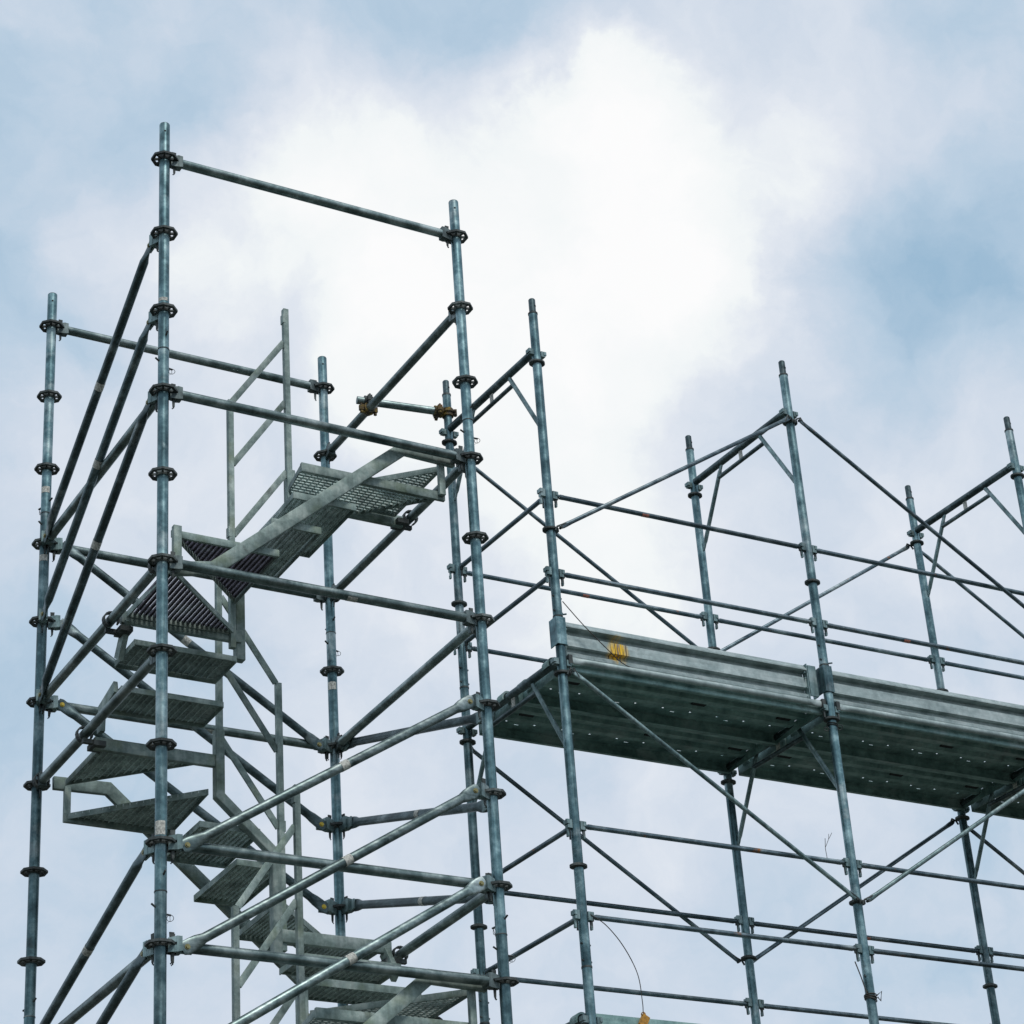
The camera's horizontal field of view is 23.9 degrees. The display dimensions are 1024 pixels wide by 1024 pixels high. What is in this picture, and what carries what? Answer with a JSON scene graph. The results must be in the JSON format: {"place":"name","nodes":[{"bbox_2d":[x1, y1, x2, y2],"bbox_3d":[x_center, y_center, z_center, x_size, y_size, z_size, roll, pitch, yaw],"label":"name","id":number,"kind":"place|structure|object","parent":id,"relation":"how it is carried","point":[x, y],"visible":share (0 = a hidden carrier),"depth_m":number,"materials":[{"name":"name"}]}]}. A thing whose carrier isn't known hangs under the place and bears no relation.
{"place":"outdoors","nodes":[
{"label":"outdoors","id":0,"kind":"place"},
{"bbox_2d":[0,0,1023,1023],"label":"sky","id":1,"kind":"structure","parent":0,"point":[691,199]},
{"label":"ground","id":2,"kind":"structure","parent":0,"visible":0},
{"bbox_2d":[22,997,36,1023],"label":"scaffold standard","id":3,"kind":"object","parent":2,"relation":"on","point":[29,1019],"visible":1,"depth_m":12.58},
{"bbox_2d":[17,497,57,1015],"bbox_3d":[-2.616,1.281,13.349,0.137,3.095,0.137,12,-33,-27],"label":"scaffold standard","id":4,"kind":"object","parent":3,"relation":"on","point":[33,872],"visible":0.92,"depth_m":13.16,"materials":[{"name":"metal"}]},
{"bbox_2d":[34,292,63,511],"bbox_3d":[-2.760,-0.658,14.416,0.137,1.532,0.137,12,-33,-27],"label":"scaffold standard","id":5,"kind":"object","parent":4,"relation":"on","point":[49,395],"visible":0.98,"depth_m":14.39,"materials":[{"name":"metal"}]},
{"bbox_2d":[39,308,157,632],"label":"diagonal brace","id":6,"kind":"object","parent":4,"relation":"attached to","point":[152,321],"visible":1,"depth_m":13.21,"materials":[{"name":"grey metal"}]},
{"bbox_2d":[45,702,329,760],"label":"scaffold ledger","id":7,"kind":"object","parent":4,"relation":"attached to","point":[229,731],"visible":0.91,"depth_m":13.96,"materials":[{"name":"metal"}]},
{"bbox_2d":[50,537,331,759],"bbox_3d":[-1.858,0.792,14.094,1.757,1.155,0.064,12,-33,-27],"label":"diagonal brace","id":8,"kind":"object","parent":4,"relation":"attached to","point":[316,743],"visible":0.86,"depth_m":14.11,"materials":[{"name":"metal"}]},
{"bbox_2d":[144,869,176,1023],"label":"scaffold standard","id":9,"kind":"object","parent":2,"relation":"on","point":[160,942],"visible":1,"depth_m":11.10,"materials":[{"name":"metal"}]},
{"bbox_2d":[58,955,153,1023],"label":"scaffold ledger","id":10,"kind":"object","parent":9,"relation":"attached to","point":[110,986],"visible":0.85,"depth_m":11.71,"materials":[{"name":"metal"}]},
{"bbox_2d":[96,933,153,1023],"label":"diagonal brace","id":11,"kind":"object","parent":9,"relation":"attached to","point":[131,974],"visible":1,"depth_m":11.32,"materials":[{"name":"grey metal"}]},
{"bbox_2d":[145,330,177,890],"bbox_3d":[-1.738,0.417,12.011,0.137,3.095,0.137,12,-33,-27],"label":"scaffold standard","id":12,"kind":"object","parent":9,"relation":"on","point":[161,743],"visible":1,"depth_m":11.91,"materials":[{"name":"metal"}]},
{"bbox_2d":[36,652,155,797],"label":"scaffold ledger","id":13,"kind":"object","parent":12,"relation":"attached to","point":[137,677],"visible":0.94,"depth_m":12.49,"materials":[{"name":"metal"}]},
{"bbox_2d":[36,391,157,712],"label":"diagonal brace","id":14,"kind":"object","parent":12,"relation":"attached to","point":[139,427],"visible":1,"depth_m":12.97,"materials":[{"name":"grey metal"}]},
{"bbox_2d":[40,833,154,1023],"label":"diagonal brace","id":15,"kind":"object","parent":12,"relation":"attached to","point":[146,853],"visible":1,"depth_m":11.78,"materials":[{"name":"metal"}]},
{"bbox_2d":[41,562,156,713],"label":"scaffold ledger","id":16,"kind":"object","parent":12,"relation":"attached to","point":[112,618],"visible":0.92,"depth_m":12.76,"materials":[{"name":"metal"}]},
{"bbox_2d":[45,404,154,554],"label":"scaffold ledger","id":17,"kind":"object","parent":12,"relation":"attached to","point":[114,454],"visible":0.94,"depth_m":13.23,"materials":[{"name":"metal"}]},
{"bbox_2d":[150,122,177,347],"bbox_3d":[-1.880,-1.501,13.066,0.137,1.482,0.137,12,-33,-27],"label":"scaffold standard","id":18,"kind":"object","parent":12,"relation":"on","point":[163,306],"visible":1,"depth_m":13.03,"materials":[{"name":"metal"}]},
{"bbox_2d":[41,231,158,553],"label":"diagonal brace","id":19,"kind":"object","parent":18,"relation":"attached to","point":[152,244],"visible":1,"depth_m":13.45,"materials":[{"name":"metal"}]},
{"bbox_2d":[170,152,451,247],"bbox_3d":[-1.120,-1.760,13.712,1.747,0.155,0.052,12,-33,-27],"label":"scaffold ledger","id":20,"kind":"object","parent":18,"relation":"attached to","point":[440,233],"visible":1,"depth_m":13.69,"materials":[{"name":"metal"}]},
{"bbox_2d":[97,308,458,734],"bbox_3d":[-1.291,-0.083,13.357,1.906,2.703,1.041,12,-33,-27],"label":"stair flight","id":21,"kind":"object","parent":12,"relation":"attached to","point":[320,506],"visible":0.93,"depth_m":12.93,"materials":[{"name":"metal"}]},
{"bbox_2d":[169,383,465,469],"bbox_3d":[-1.023,-0.450,12.991,1.747,0.168,0.052,12,-33,-27],"label":"scaffold ledger","id":22,"kind":"object","parent":12,"relation":"attached to","point":[454,456],"visible":1,"depth_m":12.96,"materials":[{"name":"metal"}]},
{"bbox_2d":[168,551,476,633],"bbox_3d":[-0.958,0.425,12.510,1.747,0.155,0.053,12,-33,-27],"label":"scaffold ledger","id":23,"kind":"object","parent":12,"relation":"attached to","point":[465,618],"visible":1,"depth_m":12.48,"materials":[{"name":"metal"}]},
{"bbox_2d":[168,692,483,860],"bbox_3d":[-0.880,1.287,12.007,1.757,1.155,0.064,12,-33,-27],"label":"diagonal brace","id":24,"kind":"object","parent":12,"relation":"attached to","point":[190,843],"visible":1,"depth_m":11.92,"materials":[{"name":"grey metal"}]},
{"bbox_2d":[167,833,492,901],"bbox_3d":[-0.861,1.740,11.786,1.747,0.165,0.052,12,-33,-27],"label":"scaffold ledger","id":25,"kind":"object","parent":12,"relation":"attached to","point":[317,863],"visible":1,"depth_m":11.74,"materials":[{"name":"metal"}]},
{"bbox_2d":[167,778,489,965],"bbox_3d":[-0.847,1.724,11.767,1.757,1.177,0.064,12,-33,-27],"label":"diagonal brace","id":26,"kind":"object","parent":9,"relation":"attached to","point":[191,945],"visible":1,"depth_m":11.68,"materials":[{"name":"grey metal"}]},
{"bbox_2d":[167,932,499,999],"bbox_3d":[-0.828,2.175,11.547,1.747,0.162,0.052,12,-33,-27],"label":"scaffold ledger","id":27,"kind":"object","parent":9,"relation":"attached to","point":[487,981],"visible":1,"depth_m":11.58,"materials":[{"name":"metal"}]},
{"bbox_2d":[231,784,486,1023],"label":"stair flight","id":28,"kind":"object","parent":9,"relation":"attached to","point":[409,1004],"visible":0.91,"depth_m":12.09,"materials":[{"name":"metal"}]},
{"bbox_2d":[228,873,495,1023],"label":"diagonal brace","id":29,"kind":"object","parent":9,"relation":"attached to","point":[477,885],"visible":1,"depth_m":11.62,"materials":[{"name":"grey metal"}]},
{"bbox_2d":[492,915,518,1023],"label":"scaffold standard","id":30,"kind":"object","parent":2,"relation":"on","point":[506,980],"visible":1,"depth_m":11.95,"materials":[{"name":"metal"}]},
{"bbox_2d":[459,403,512,933],"bbox_3d":[-0.154,0.761,12.828,0.137,3.095,0.137,12,-33,-27],"label":"scaffold standard","id":31,"kind":"object","parent":30,"relation":"on","point":[474,540],"visible":1,"depth_m":12.76,"materials":[{"name":"metal"}]},
{"bbox_2d":[330,464,465,606],"bbox_3d":[-0.672,0.130,14.082,0.053,0.164,1.750,12,-33,-27],"label":"scaffold ledger","id":32,"kind":"object","parent":31,"relation":"attached to","point":[391,536],"visible":0.72,"depth_m":14.16,"materials":[{"name":"metal"}]},
{"bbox_2d":[335,626,475,757],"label":"scaffold ledger","id":33,"kind":"object","parent":31,"relation":"attached to","point":[430,664],"visible":0.94,"depth_m":13.58,"materials":[{"name":"metal"}]},
{"bbox_2d":[337,712,481,759],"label":"diagonal brace","id":34,"kind":"object","parent":31,"relation":"attached to","point":[441,725],"visible":0.75,"depth_m":13.39,"materials":[{"name":"metal"}]},
{"bbox_2d":[339,800,487,838],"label":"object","id":35,"kind":"object","parent":31,"relation":"attached to","point":[350,823],"visible":0.77,"depth_m":13.42,"materials":[{"name":"grey metal"}]},
{"bbox_2d":[342,893,491,922],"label":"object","id":36,"kind":"object","parent":31,"relation":"attached to","point":[353,905],"visible":0.69,"depth_m":13.27,"materials":[{"name":"grey metal"}]},
{"bbox_2d":[346,893,493,1004],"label":"scaffold ledger","id":37,"kind":"object","parent":31,"relation":"attached to","point":[459,913],"visible":0.45,"depth_m":12.63,"materials":[{"name":"metal"}]},
{"bbox_2d":[446,199,477,419],"bbox_3d":[-0.297,-1.168,13.889,0.137,1.507,0.137,12,-33,-27],"label":"scaffold standard","id":38,"kind":"object","parent":31,"relation":"on","point":[465,384],"visible":1,"depth_m":13.85,"materials":[{"name":"metal"}]},
{"bbox_2d":[480,965,602,1023],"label":"scaffold portal","id":39,"kind":"object","parent":2,"relation":"on","point":[589,1016],"visible":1,"depth_m":12.26,"materials":[{"name":"metal"}]},
{"bbox_2d":[456,614,593,1021],"bbox_3d":[0.049,1.630,13.234,0.120,2.101,1.090,14,-33,-29],"label":"scaffold portal","id":40,"kind":"object","parent":39,"relation":"on","point":[574,824],"visible":0.84,"depth_m":13.14,"materials":[{"name":"metal"}]},
{"bbox_2d":[439,298,564,685],"bbox_3d":[-0.081,-0.119,14.197,0.120,2.101,1.090,14,-33,-29],"label":"scaffold portal","id":41,"kind":"object","parent":40,"relation":"on","point":[534,356],"visible":0.92,"depth_m":14.17,"materials":[{"name":"metal"}]},
{"bbox_2d":[460,498,543,575],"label":"guard rail","id":42,"kind":"object","parent":41,"relation":"attached to","point":[511,524],"visible":0.99,"depth_m":14.02,"materials":[{"name":"metal"}]},
{"bbox_2d":[464,576,549,651],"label":"guard rail","id":43,"kind":"object","parent":41,"relation":"attached to","point":[521,598],"visible":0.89,"depth_m":13.75,"materials":[{"name":"metal"}]},
{"bbox_2d":[468,646,547,662],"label":"guard rail","id":44,"kind":"object","parent":41,"relation":"attached to","point":[514,655],"visible":0.42,"depth_m":14.32,"materials":[{"name":"metal"}]},
{"bbox_2d":[463,571,704,625],"bbox_3d":[0.459,0.532,14.812,1.705,0.077,0.031,12,-32,-26],"label":"guard rail","id":45,"kind":"object","parent":41,"relation":"attached to","point":[590,596],"visible":0.92,"depth_m":14.84,"materials":[{"name":"metal"}]},
{"bbox_2d":[555,414,792,530],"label":"cross brace","id":46,"kind":"object","parent":41,"relation":"attached to","point":[787,418],"visible":1,"depth_m":14.15,"materials":[{"name":"metal"}]},
{"bbox_2d":[554,495,802,555],"bbox_3d":[0.988,0.080,14.080,1.706,0.077,0.031,11,-32,-26],"label":"guard rail","id":47,"kind":"object","parent":41,"relation":"attached to","point":[680,522],"visible":1,"depth_m":14.08,"materials":[{"name":"metal"}]},
{"bbox_2d":[561,573,811,630],"bbox_3d":[1.021,0.517,13.840,1.706,0.077,0.031,11,-32,-26],"label":"guard rail","id":48,"kind":"object","parent":41,"relation":"attached to","point":[683,597],"visible":1,"depth_m":13.82,"materials":[{"name":"metal"}]},
{"bbox_2d":[484,919,578,973],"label":"guard rail","id":49,"kind":"object","parent":40,"relation":"attached to","point":[550,934],"visible":0.79,"depth_m":12.79,"materials":[{"name":"metal"}]},
{"bbox_2d":[503,829,570,873],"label":"guard rail","id":50,"kind":"object","parent":40,"relation":"attached to","point":[541,846],"visible":0.52,"depth_m":13.00,"materials":[{"name":"metal"}]},
{"bbox_2d":[504,891,739,931],"bbox_3d":[0.589,2.280,13.850,1.705,0.077,0.031,12,-32,-26],"label":"guard rail","id":51,"kind":"object","parent":40,"relation":"attached to","point":[618,906],"visible":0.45,"depth_m":13.89,"materials":[{"name":"metal"}]},
{"bbox_2d":[479,691,771,773],"bbox_3d":[0.671,1.291,14.142,1.857,0.091,0.481,11,-32,-26],"label":"scaffold plank","id":52,"kind":"object","parent":40,"relation":"on","point":[698,750],"visible":0.72,"depth_m":14.19,"materials":[{"name":"metal"}]},
{"bbox_2d":[516,977,748,1013],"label":"guard rail","id":53,"kind":"object","parent":40,"relation":"attached to","point":[633,992],"visible":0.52,"depth_m":13.65,"materials":[{"name":"metal"}]},
{"bbox_2d":[566,654,825,717],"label":"deck ledger","id":54,"kind":"object","parent":40,"relation":"attached to","point":[685,680],"visible":1,"depth_m":13.57,"materials":[{"name":"metal"}]},
{"bbox_2d":[583,824,845,872],"bbox_3d":[1.118,1.829,13.118,1.706,0.077,0.031,11,-32,-26],"label":"guard rail","id":55,"kind":"object","parent":40,"relation":"attached to","point":[705,843],"visible":1,"depth_m":13.09,"materials":[{"name":"metal"}]},
{"bbox_2d":[590,915,857,959],"bbox_3d":[1.150,2.266,12.877,1.706,0.077,0.031,11,-32,-26],"label":"guard rail","id":56,"kind":"object","parent":40,"relation":"attached to","point":[724,932],"visible":1,"depth_m":12.87,"materials":[{"name":"metal"}]},
{"bbox_2d":[590,914,643,1012],"bbox_3d":[0.544,2.320,12.435,0.290,0.492,0.022,15,-34,-31],"label":"wire","id":57,"kind":"object","parent":56,"relation":"hanging from","point":[628,955],"visible":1,"depth_m":12.49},
{"bbox_2d":[865,996,878,1023],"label":"scaffold portal","id":58,"kind":"object","parent":2,"relation":"on","point":[873,1018],"visible":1,"depth_m":13.10,"materials":[{"name":"metal"}]},
{"bbox_2d":[569,1012,695,1023],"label":"scaffold plank","id":59,"kind":"object","parent":58,"relation":"on","point":[611,1019],"visible":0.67,"depth_m":12.35,"materials":[{"name":"metal"}]},
{"bbox_2d":[638,1012,649,1023],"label":"yellow tag","id":60,"kind":"object","parent":59,"relation":"hanging from","point":[644,1018],"visible":1,"depth_m":12.39,"materials":[{"name":"plastic"}]},
{"bbox_2d":[717,663,874,1023],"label":"scaffold portal","id":61,"kind":"object","parent":58,"relation":"on","point":[862,946],"visible":0.87,"depth_m":13.98,"materials":[{"name":"metal"}]},
{"bbox_2d":[472,746,744,964],"bbox_3d":[0.544,1.996,14.053,1.780,1.156,0.029,11,-32,-26],"label":"cross brace","id":62,"kind":"object","parent":61,"relation":"attached to","point":[609,858],"visible":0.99,"depth_m":14.05,"materials":[{"name":"metal"}]},
{"bbox_2d":[517,657,821,744],"bbox_3d":[0.921,1.082,13.794,1.858,0.091,0.481,11,-32,-26],"label":"scaffold plank","id":63,"kind":"object","parent":61,"relation":"on","point":[626,691],"visible":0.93,"depth_m":13.81,"materials":[{"name":"metal"}]},
{"bbox_2d":[549,613,818,699],"bbox_3d":[0.998,0.832,13.663,1.769,0.238,0.118,11,-32,-26],"label":"toe board","id":64,"kind":"object","parent":63,"relation":"on","point":[680,659],"visible":1,"depth_m":13.68,"materials":[{"name":"metal"}]},
{"bbox_2d":[562,601,632,667],"bbox_3d":[0.491,0.687,13.392,0.483,0.329,0.010,14,-34,-29],"label":"wire","id":65,"kind":"object","parent":64,"relation":"attached to","point":[594,636],"visible":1,"depth_m":13.36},
{"bbox_2d":[567,667,861,903],"bbox_3d":[1.117,1.503,13.251,1.780,1.156,0.029,12,-32,-26],"label":"cross brace","id":66,"kind":"object","parent":61,"relation":"attached to","point":[714,784],"visible":1,"depth_m":13.24,"materials":[{"name":"metal"}]},
{"bbox_2d":[685,360,827,716],"bbox_3d":[1.488,0.200,14.987,0.120,2.101,1.090,14,-33,-29],"label":"scaffold portal","id":67,"kind":"object","parent":61,"relation":"on","point":[812,583],"visible":0.87,"depth_m":15.04,"materials":[{"name":"metal"}]},
{"bbox_2d":[454,448,696,645],"bbox_3d":[0.414,0.248,15.015,1.780,1.156,0.029,11,-32,-26],"label":"cross brace","id":68,"kind":"object","parent":67,"relation":"attached to","point":[579,552],"visible":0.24,"depth_m":15.01,"materials":[{"name":"metal"}]},
{"bbox_2d":[720,543,913,650],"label":"cross brace","id":69,"kind":"object","parent":67,"relation":"attached to","point":[808,602],"visible":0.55,"depth_m":15.85,"materials":[{"name":"metal"}]},
{"bbox_2d":[714,618,932,667],"bbox_3d":[2.027,0.851,15.602,1.705,0.077,0.030,11,-32,-26],"label":"guard rail","id":70,"kind":"object","parent":67,"relation":"attached to","point":[813,638],"visible":0.97,"depth_m":15.61,"materials":[{"name":"metal"}]},
{"bbox_2d":[813,549,1023,595],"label":"guard rail","id":71,"kind":"object","parent":67,"relation":"attached to","point":[908,569],"visible":1,"depth_m":14.82,"materials":[{"name":"metal"}]},
{"bbox_2d":[825,623,1023,664],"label":"guard rail","id":72,"kind":"object","parent":67,"relation":"attached to","point":[921,643],"visible":1,"depth_m":14.57,"materials":[{"name":"metal"}]},
{"bbox_2d":[824,722,842,730],"bbox_3d":[1.849,1.243,13.923,0.111,0.057,0.068,-4,-29,0],"label":"coupler","id":73,"kind":"object","parent":61,"relation":"attached to","point":[836,724],"visible":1,"depth_m":13.90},
{"bbox_2d":[754,818,958,962],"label":"cross brace","id":74,"kind":"object","parent":61,"relation":"attached to","point":[862,884],"visible":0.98,"depth_m":14.88,"materials":[{"name":"metal"}]},
{"bbox_2d":[760,1003,952,1023],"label":"guard rail","id":75,"kind":"object","parent":61,"relation":"attached to","point":[834,1013],"visible":0.97,"depth_m":14.28,"materials":[{"name":"metal"}]},
{"bbox_2d":[750,921,979,960],"bbox_3d":[2.157,2.599,14.640,1.705,0.077,0.030,11,-32,-26],"label":"guard rail","id":76,"kind":"object","parent":61,"relation":"attached to","point":[852,935],"visible":0.94,"depth_m":14.64,"materials":[{"name":"metal"}]},
{"bbox_2d":[855,961,881,1002],"bbox_3d":[1.945,2.567,13.195,0.126,0.233,0.073,-4,-29,0],"label":"tie wire","id":77,"kind":"object","parent":61,"relation":"attached to","point":[875,995],"visible":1,"depth_m":13.14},
{"bbox_2d":[738,738,1009,810],"bbox_3d":[2.240,1.610,14.932,1.858,0.091,0.481,11,-32,-26],"label":"scaffold plank","id":78,"kind":"object","parent":61,"relation":"on","point":[796,766],"visible":0.8,"depth_m":14.98,"materials":[{"name":"metal"}]},
{"bbox_2d":[834,701,1023,741],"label":"deck ledger","id":79,"kind":"object","parent":61,"relation":"attached to","point":[916,720],"visible":1,"depth_m":14.28,"materials":[{"name":"metal"}]},
{"bbox_2d":[859,863,1023,889],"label":"guard rail","id":80,"kind":"object","parent":61,"relation":"attached to","point":[942,876],"visible":1,"depth_m":13.80,"materials":[{"name":"metal"}]},
{"bbox_2d":[862,789,1023,904],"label":"cross brace","id":81,"kind":"object","parent":61,"relation":"attached to","point":[872,897],"visible":1,"depth_m":13.82,"materials":[{"name":"metal"}]},
{"bbox_2d":[871,949,1023,971],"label":"guard rail","id":82,"kind":"object","parent":61,"relation":"attached to","point":[947,959],"visible":1,"depth_m":13.52,"materials":[{"name":"metal"}]},
{"bbox_3d":[3.450,5.822,12.860,0.160,6.232,1.170,14,-33,-29],"label":"scaffold portal","id":83,"kind":"object","parent":2,"relation":"on","visible":0},
{"bbox_2d":[952,768,1023,1023],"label":"scaffold portal","id":84,"kind":"object","parent":83,"relation":"on","point":[982,947],"visible":0.77,"depth_m":15.17,"materials":[{"name":"metal"}]},
{"bbox_2d":[785,711,1023,783],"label":"scaffold plank","id":85,"kind":"object","parent":84,"relation":"on","point":[862,731],"visible":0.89,"depth_m":14.57,"materials":[{"name":"metal"}]},
{"bbox_2d":[816,662,1023,735],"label":"toe board","id":86,"kind":"object","parent":85,"relation":"on","point":[912,700],"visible":1,"depth_m":14.42,"materials":[{"name":"metal"}]},
{"bbox_2d":[905,416,1023,691],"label":"scaffold portal","id":87,"kind":"object","parent":84,"relation":"on","point":[1015,467],"visible":0.86,"depth_m":16.06,"materials":[{"name":"metal"}]},
{"bbox_2d":[794,417,1023,608],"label":"cross brace","id":88,"kind":"object","parent":87,"relation":"attached to","point":[911,513],"visible":1,"depth_m":14.98,"materials":[{"name":"metal"}]},
{"bbox_2d":[922,551,1023,638],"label":"cross brace","id":89,"kind":"object","parent":87,"relation":"attached to","point":[980,600],"visible":1,"depth_m":16.54,"materials":[{"name":"metal"}]},
{"bbox_2d":[941,661,1023,679],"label":"guard rail","id":90,"kind":"object","parent":87,"relation":"attached to","point":[983,670],"visible":1,"depth_m":16.16,"materials":[{"name":"metal"}]},
{"bbox_2d":[968,826,1023,874],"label":"cross brace","id":91,"kind":"object","parent":84,"relation":"attached to","point":[1000,853],"visible":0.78,"depth_m":15.55,"materials":[{"name":"metal"}]},
{"bbox_2d":[971,778,1023,819],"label":"scaffold plank","id":92,"kind":"object","parent":84,"relation":"on","point":[1014,809],"visible":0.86,"depth_m":15.56,"materials":[{"name":"metal"}]},
{"bbox_2d":[989,951,1023,961],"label":"guard rail","id":93,"kind":"object","parent":84,"relation":"attached to","point":[1010,955],"visible":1,"depth_m":15.11,"materials":[{"name":"metal"}]},
{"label":"scaffold standard","id":94,"kind":"object","parent":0,"visible":0},
{"bbox_2d":[320,616,345,1005],"bbox_3d":[-1.004,2.005,13.957,0.137,3.095,0.137,12,-33,-27],"label":"scaffold standard","id":95,"kind":"object","parent":94,"relation":"on","point":[331,671],"visible":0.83,"depth_m":14.17,"materials":[{"name":"metal"}]},
{"bbox_2d":[48,612,333,840],"bbox_3d":[-1.826,1.229,13.853,1.757,1.155,0.064,12,-33,-27],"label":"diagonal brace","id":96,"kind":"object","parent":95,"relation":"attached to","point":[319,823],"visible":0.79,"depth_m":13.84,"materials":[{"name":"metal"}]},
{"bbox_2d":[46,695,336,923],"bbox_3d":[-1.794,1.665,13.613,1.757,1.170,0.064,12,-33,-27],"label":"diagonal brace","id":97,"kind":"object","parent":95,"relation":"attached to","point":[314,900],"visible":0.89,"depth_m":13.59,"materials":[{"name":"metal"}]},
{"bbox_2d":[32,582,421,1004],"bbox_3d":[-1.523,1.533,13.146,1.906,2.703,1.041,12,-33,-27],"label":"stair flight","id":98,"kind":"object","parent":95,"relation":"attached to","point":[221,891],"visible":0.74,"depth_m":13.05,"materials":[{"name":"metal"}]},
{"bbox_2d":[313,356,339,631],"bbox_3d":[-1.162,-0.129,15.131,0.137,1.977,0.137,12,-33,-27],"label":"scaffold standard","id":99,"kind":"object","parent":95,"relation":"on","point":[324,386],"visible":0.62,"depth_m":15.22,"materials":[{"name":"metal"}]},
{"bbox_2d":[56,319,318,400],"bbox_3d":[-2.001,-0.939,15.074,1.747,0.168,0.052,12,-33,-27],"label":"scaffold ledger","id":100,"kind":"object","parent":99,"relation":"attached to","point":[309,386],"visible":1,"depth_m":15.07,"materials":[{"name":"metal"}]},
{"bbox_2d":[49,545,325,610],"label":"scaffold ledger","id":101,"kind":"object","parent":99,"relation":"attached to","point":[125,559],"visible":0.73,"depth_m":14.19,"materials":[{"name":"metal"}]},
{"bbox_2d":[326,310,455,463],"bbox_3d":[-0.737,-0.752,14.568,0.053,0.158,1.750,12,-33,-27],"label":"scaffold ledger","id":102,"kind":"object","parent":99,"relation":"attached to","point":[439,331],"visible":1,"depth_m":14.47,"materials":[{"name":"metal"}]},
{"bbox_2d":[356,393,456,420],"bbox_3d":[-0.641,-0.631,14.874,0.644,0.139,0.116,5,-30,-17],"label":"tie tube","id":103,"kind":"object","parent":102,"relation":"attached to","point":[438,411],"visible":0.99,"depth_m":14.86,"materials":[{"name":"metal"}]}
]}

